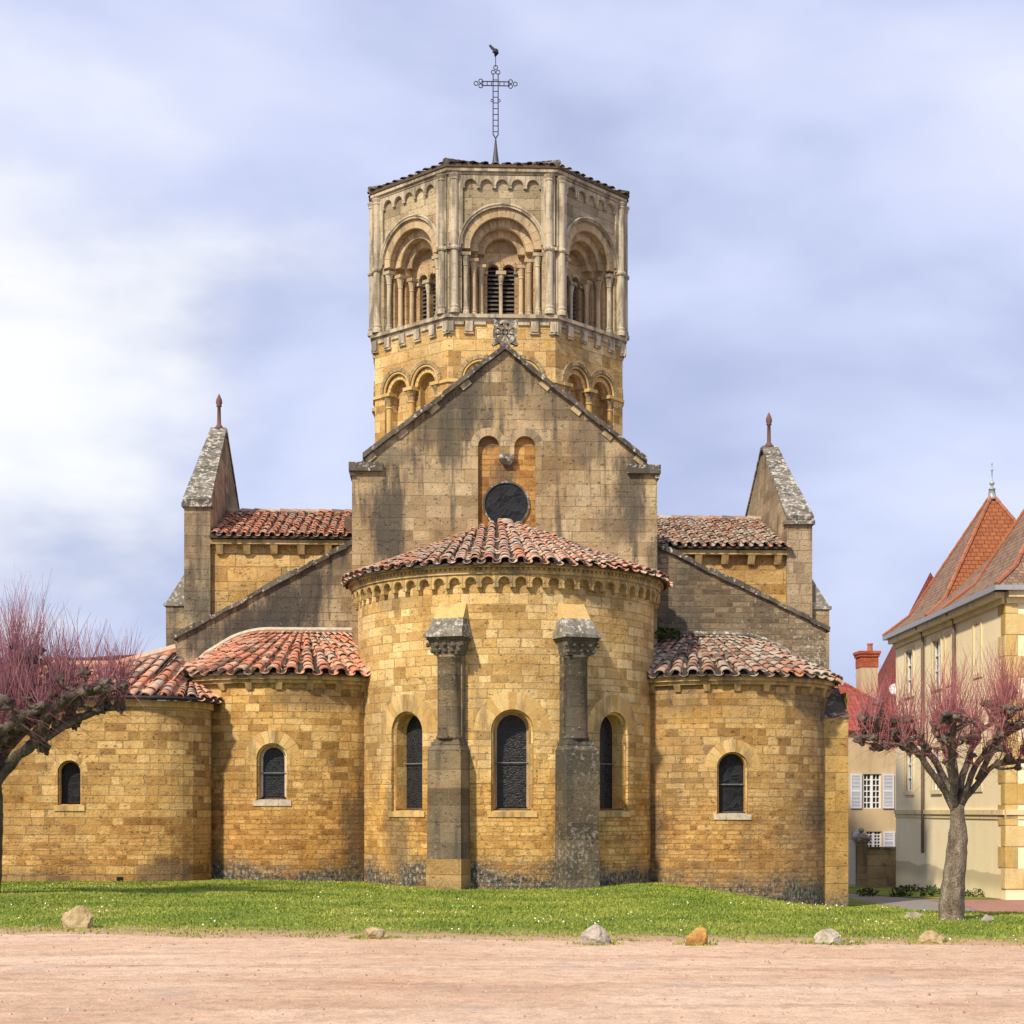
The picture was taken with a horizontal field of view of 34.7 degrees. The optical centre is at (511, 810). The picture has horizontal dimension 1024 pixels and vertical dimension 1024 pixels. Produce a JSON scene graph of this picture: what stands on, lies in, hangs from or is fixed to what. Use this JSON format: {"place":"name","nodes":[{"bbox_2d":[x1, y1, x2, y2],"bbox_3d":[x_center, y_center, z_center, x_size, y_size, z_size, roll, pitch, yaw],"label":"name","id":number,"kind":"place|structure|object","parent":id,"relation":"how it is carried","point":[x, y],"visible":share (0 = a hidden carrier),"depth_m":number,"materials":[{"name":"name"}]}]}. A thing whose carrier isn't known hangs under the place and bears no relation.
{"place":"outdoors","nodes":[
{"label":"outdoors","id":0,"kind":"place"},
{"bbox_2d":[0,934,1023,1023],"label":"gravel yard","id":1,"kind":"structure","parent":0,"point":[147,1005],"depth_m":15.62,"materials":[{"name":"beige gravel"}]},
{"bbox_2d":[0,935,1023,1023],"bbox_3d":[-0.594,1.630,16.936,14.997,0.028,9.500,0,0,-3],"label":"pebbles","id":2,"kind":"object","parent":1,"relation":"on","point":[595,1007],"visible":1,"depth_m":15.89,"materials":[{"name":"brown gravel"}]},
{"bbox_2d":[579,924,610,944],"bbox_3d":[1.012,1.589,20.083,0.388,0.408,0.284,0,0,-3],"label":"boulder","id":3,"kind":"object","parent":1,"relation":"on","point":[596,933],"visible":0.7,"depth_m":19.99,"materials":[{"name":"grey stone"}]},
{"bbox_2d":[686,927,707,945],"bbox_3d":[2.255,1.602,19.961,0.250,0.350,0.207,0,0,19],"label":"boulder","id":4,"kind":"object","parent":1,"relation":"on","point":[698,936],"visible":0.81,"depth_m":19.92,"materials":[{"name":"orange stone"}]},
{"bbox_2d":[0,878,1023,946],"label":"lawn","id":5,"kind":"structure","parent":0,"point":[256,934],"depth_m":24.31,"materials":[{"name":"green plant"}]},
{"bbox_2d":[61,905,94,928],"bbox_3d":[-6.009,1.560,22.713,0.459,0.504,0.325,0,0,-3],"label":"boulder","id":6,"kind":"object","parent":5,"relation":"on","point":[79,916],"visible":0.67,"depth_m":22.61,"materials":[{"name":"beige stone"}]},
{"bbox_2d":[0,560,163,892],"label":"pollarded tree","id":7,"kind":"object","parent":5,"relation":"on","point":[23,711],"visible":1,"depth_m":30.12,"materials":[{"name":"pink plant"}]},
{"bbox_2d":[364,927,385,938],"bbox_3d":[-1.759,1.615,20.995,0.246,0.243,0.304,0,0,-42],"label":"boulder","id":8,"kind":"object","parent":5,"relation":"on","point":[371,932],"visible":0.72,"depth_m":20.90,"materials":[{"name":"beige stone"}]},
{"bbox_2d":[2,44,850,906],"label":"church","id":9,"kind":"structure","parent":5,"relation":"on","point":[438,656],"depth_m":39.51,"materials":[{"name":"stone"}]},
{"bbox_2d":[51,754,87,810],"bbox_3d":[-10.131,-0.630,37.629,0.820,1.300,0.330,0,0,-2],"label":"window","id":10,"kind":"structure","parent":9,"relation":"in","point":[70,771],"depth_m":37.73,"materials":[{"name":"stone"}]},
{"bbox_2d":[244,730,300,805],"bbox_3d":[-5.672,-0.993,38.898,1.339,1.785,0.359,0,0,1],"label":"window","id":11,"kind":"structure","parent":9,"relation":"in","point":[273,758],"depth_m":38.97,"materials":[{"name":"stone"}]},
{"bbox_2d":[379,214,437,329],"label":"belfry window","id":12,"kind":"structure","parent":9,"relation":"in","point":[411,262],"depth_m":46.46,"materials":[{"name":"stone"}]},
{"bbox_2d":[381,694,436,816],"bbox_3d":[-2.341,-1.270,38.327,1.765,2.860,0.468,0,0,39],"label":"window","id":13,"kind":"structure","parent":9,"relation":"in","point":[408,729],"depth_m":38.54,"materials":[{"name":"stone"}]},
{"bbox_2d":[458,202,545,314],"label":"belfry window","id":14,"kind":"structure","parent":9,"relation":"in","point":[499,279],"depth_m":45.24,"materials":[{"name":"stone"}]},
{"bbox_2d":[474,692,550,816],"bbox_3d":[0.002,-1.270,37.554,1.765,2.860,0.468,0,0,-2],"label":"window","id":15,"kind":"structure","parent":9,"relation":"in","point":[512,730],"depth_m":37.74,"materials":[{"name":"stone"}]},
{"bbox_2d":[565,216,618,332],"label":"belfry window","id":16,"kind":"structure","parent":9,"relation":"in","point":[589,264],"depth_m":46.72,"materials":[{"name":"stone"}]},
{"bbox_2d":[588,695,636,816],"bbox_3d":[2.268,-1.270,38.529,1.765,2.860,0.468,0,0,-44],"label":"window","id":17,"kind":"structure","parent":9,"relation":"in","point":[611,728],"depth_m":38.77,"materials":[{"name":"stone"}]},
{"bbox_2d":[654,626,683,638],"bbox_3d":[3.843,-4.531,41.902,1.121,0.415,0.675,0,0,-3],"label":"weed tuft","id":18,"kind":"object","parent":9,"relation":"on","point":[661,633],"visible":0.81,"depth_m":41.75,"materials":[{"name":"green plant"}]},
{"bbox_2d":[704,739,759,819],"bbox_3d":[5.280,-0.733,39.378,1.337,1.925,0.379,0,0,-2],"label":"window","id":19,"kind":"structure","parent":9,"relation":"in","point":[731,766],"depth_m":39.44,"materials":[{"name":"stone"}]},
{"bbox_2d":[11,883,1015,939],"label":"daisies","id":20,"kind":"object","parent":5,"relation":"on","point":[513,925],"visible":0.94,"depth_m":26.05,"materials":[{"name":"white plant"}]},
{"bbox_2d":[814,929,840,943],"bbox_3d":[3.913,1.616,20.216,0.367,0.303,0.305,0,0,-3],"label":"boulder","id":21,"kind":"object","parent":5,"relation":"on","point":[826,935],"visible":0.67,"depth_m":20.16,"materials":[{"name":"beige stone"}]},
{"bbox_2d":[904,912,922,917],"bbox_3d":[6.093,1.627,24.872,0.287,0.175,0.218,0,0,12],"label":"boulder","id":22,"kind":"object","parent":5,"relation":"on","point":[913,914],"visible":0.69,"depth_m":24.82,"materials":[{"name":"beige stone"}]},
{"bbox_2d":[830,630,1023,920],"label":"pollarded tree","id":23,"kind":"object","parent":5,"relation":"on","point":[948,714],"visible":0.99,"depth_m":24.17,"materials":[{"name":"pink plant"}]},
{"bbox_2d":[918,930,948,942],"bbox_3d":[5.218,1.595,20.236,0.406,0.226,0.252,0,0,-3],"label":"boulder","id":24,"kind":"object","parent":5,"relation":"on","point":[927,936],"visible":0.78,"depth_m":20.18,"materials":[{"name":"beige stone"}]},
{"bbox_2d":[981,914,993,921],"bbox_3d":[6.960,1.617,24.005,0.149,0.180,0.182,0,0,-35],"label":"boulder","id":25,"kind":"object","parent":5,"relation":"on","point":[988,917],"visible":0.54,"depth_m":23.98,"materials":[{"name":"grey stone"}]},
{"bbox_2d":[0,0,1023,687],"label":"sky","id":26,"kind":"structure","parent":0,"point":[826,199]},
{"bbox_2d":[848,892,976,911],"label":"road","id":27,"kind":"structure","parent":0,"point":[912,903],"depth_m":43.98,"materials":[{"name":"grey asphalt"}]},
{"bbox_2d":[848,886,997,898],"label":"grass verge","id":28,"kind":"object","parent":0,"point":[883,891],"depth_m":52.09,"materials":[{"name":"green plant"}]},
{"bbox_2d":[856,887,879,895],"bbox_3d":[10.467,2.393,48.112,0.733,0.333,0.470,0,0,-3],"label":"shrub","id":29,"kind":"object","parent":28,"relation":"on","point":[867,891],"visible":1,"depth_m":48.06,"materials":[{"name":"green plant"}]},
{"bbox_2d":[889,887,912,896],"bbox_3d":[11.290,2.391,47.538,0.698,0.316,0.526,0,0,18],"label":"shrub","id":30,"kind":"object","parent":28,"relation":"on","point":[899,893],"visible":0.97,"depth_m":47.48,"materials":[{"name":"green plant"}]},
{"bbox_2d":[894,884,908,889],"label":"shrub","id":31,"kind":"object","parent":28,"relation":"on","point":[900,886],"visible":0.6,"depth_m":55.09,"materials":[{"name":"green plant"}]},
{"bbox_2d":[901,884,919,890],"bbox_3d":[13.197,2.558,53.862,0.873,0.338,0.510,0,0,-3],"label":"shrub","id":32,"kind":"object","parent":28,"relation":"on","point":[911,887],"visible":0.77,"depth_m":53.85,"materials":[{"name":"green plant"}]},
{"bbox_2d":[910,885,930,891],"bbox_3d":[13.253,2.542,52.656,0.912,0.324,0.536,0,0,-3],"label":"shrub","id":33,"kind":"object","parent":28,"relation":"on","point":[923,890],"visible":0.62,"depth_m":52.61,"materials":[{"name":"green plant"}]},
{"bbox_2d":[919,886,939,896],"bbox_3d":[12.082,2.369,47.173,0.722,0.374,0.475,0,0,-3],"label":"shrub","id":34,"kind":"object","parent":28,"relation":"on","point":[930,893],"visible":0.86,"depth_m":47.12,"materials":[{"name":"green plant"}]},
{"bbox_2d":[924,884,939,891],"bbox_3d":[13.268,2.460,51.083,0.776,0.335,0.551,0,0,-3],"label":"shrub","id":35,"kind":"object","parent":28,"relation":"on","point":[937,889],"visible":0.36,"depth_m":51.11,"materials":[{"name":"green plant"}]},
{"bbox_2d":[965,888,984,896],"bbox_3d":[13.234,2.383,46.931,0.895,0.316,0.572,0,0,-3],"label":"shrub","id":36,"kind":"object","parent":28,"relation":"on","point":[978,891],"visible":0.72,"depth_m":46.88,"materials":[{"name":"green plant"}]},
{"bbox_2d":[913,897,1023,912],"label":"red paving","id":37,"kind":"structure","parent":0,"point":[992,905],"depth_m":42.35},
{"bbox_3d":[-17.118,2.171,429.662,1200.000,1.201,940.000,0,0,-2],"label":"ground","id":38,"kind":"structure","parent":0,"visible":0},
{"bbox_2d":[851,828,870,886],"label":"gate pier","id":39,"kind":"structure","parent":38,"relation":"on","point":[861,839],"depth_m":58.02,"materials":[{"name":"stone"}]},
{"bbox_2d":[848,840,855,883],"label":"gate","id":40,"kind":"structure","parent":39,"relation":"attached to","point":[851,861],"depth_m":58.16,"materials":[{"name":"grey metal"}]},
{"bbox_2d":[835,643,895,846],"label":"cottage","id":41,"kind":"structure","parent":38,"relation":"on","point":[871,794],"depth_m":66.72,"materials":[{"name":"paint"}]},
{"bbox_2d":[863,774,880,807],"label":"window","id":42,"kind":"structure","parent":41,"relation":"in","point":[871,782],"depth_m":66.81,"materials":[{"name":"white paint"}]},
{"bbox_2d":[866,831,880,846],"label":"window","id":43,"kind":"structure","parent":41,"relation":"in","point":[875,841],"depth_m":66.83,"materials":[{"name":"white paint"}]},
{"bbox_2d":[868,847,895,886],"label":"garden wall","id":44,"kind":"structure","parent":38,"relation":"on","point":[881,866],"depth_m":58.13,"materials":[{"name":"brown stone"}]},
{"bbox_2d":[878,572,933,707],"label":"house","id":45,"kind":"structure","parent":38,"relation":"on","point":[890,661],"depth_m":79.18,"materials":[{"name":"paint"}]},
{"bbox_2d":[882,463,1023,899],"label":"mansion","id":46,"kind":"structure","parent":38,"relation":"on","point":[974,589],"depth_m":49.46,"materials":[{"name":"beige paint"}]},
{"bbox_2d":[903,751,913,794],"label":"window","id":47,"kind":"structure","parent":46,"relation":"in","point":[910,771],"depth_m":55.86,"materials":[{"name":"white paint"}]},
{"bbox_2d":[904,644,913,697],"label":"window","id":48,"kind":"structure","parent":46,"relation":"in","point":[910,669],"depth_m":55.81,"materials":[{"name":"white paint"}]},
{"bbox_2d":[930,633,941,690],"bbox_3d":[13.507,-4.685,51.951,0.200,1.750,1.310,0,0,0],"label":"window","id":49,"kind":"structure","parent":46,"relation":"in","point":[938,646],"depth_m":52.12,"materials":[{"name":"white glass"}]},
{"bbox_2d":[930,742,941,793],"bbox_3d":[13.507,-1.335,51.951,0.200,1.650,1.310,0,0,0],"label":"window","id":50,"kind":"structure","parent":46,"relation":"in","point":[936,790],"depth_m":52.29,"materials":[{"name":"white paint"}]}
]}

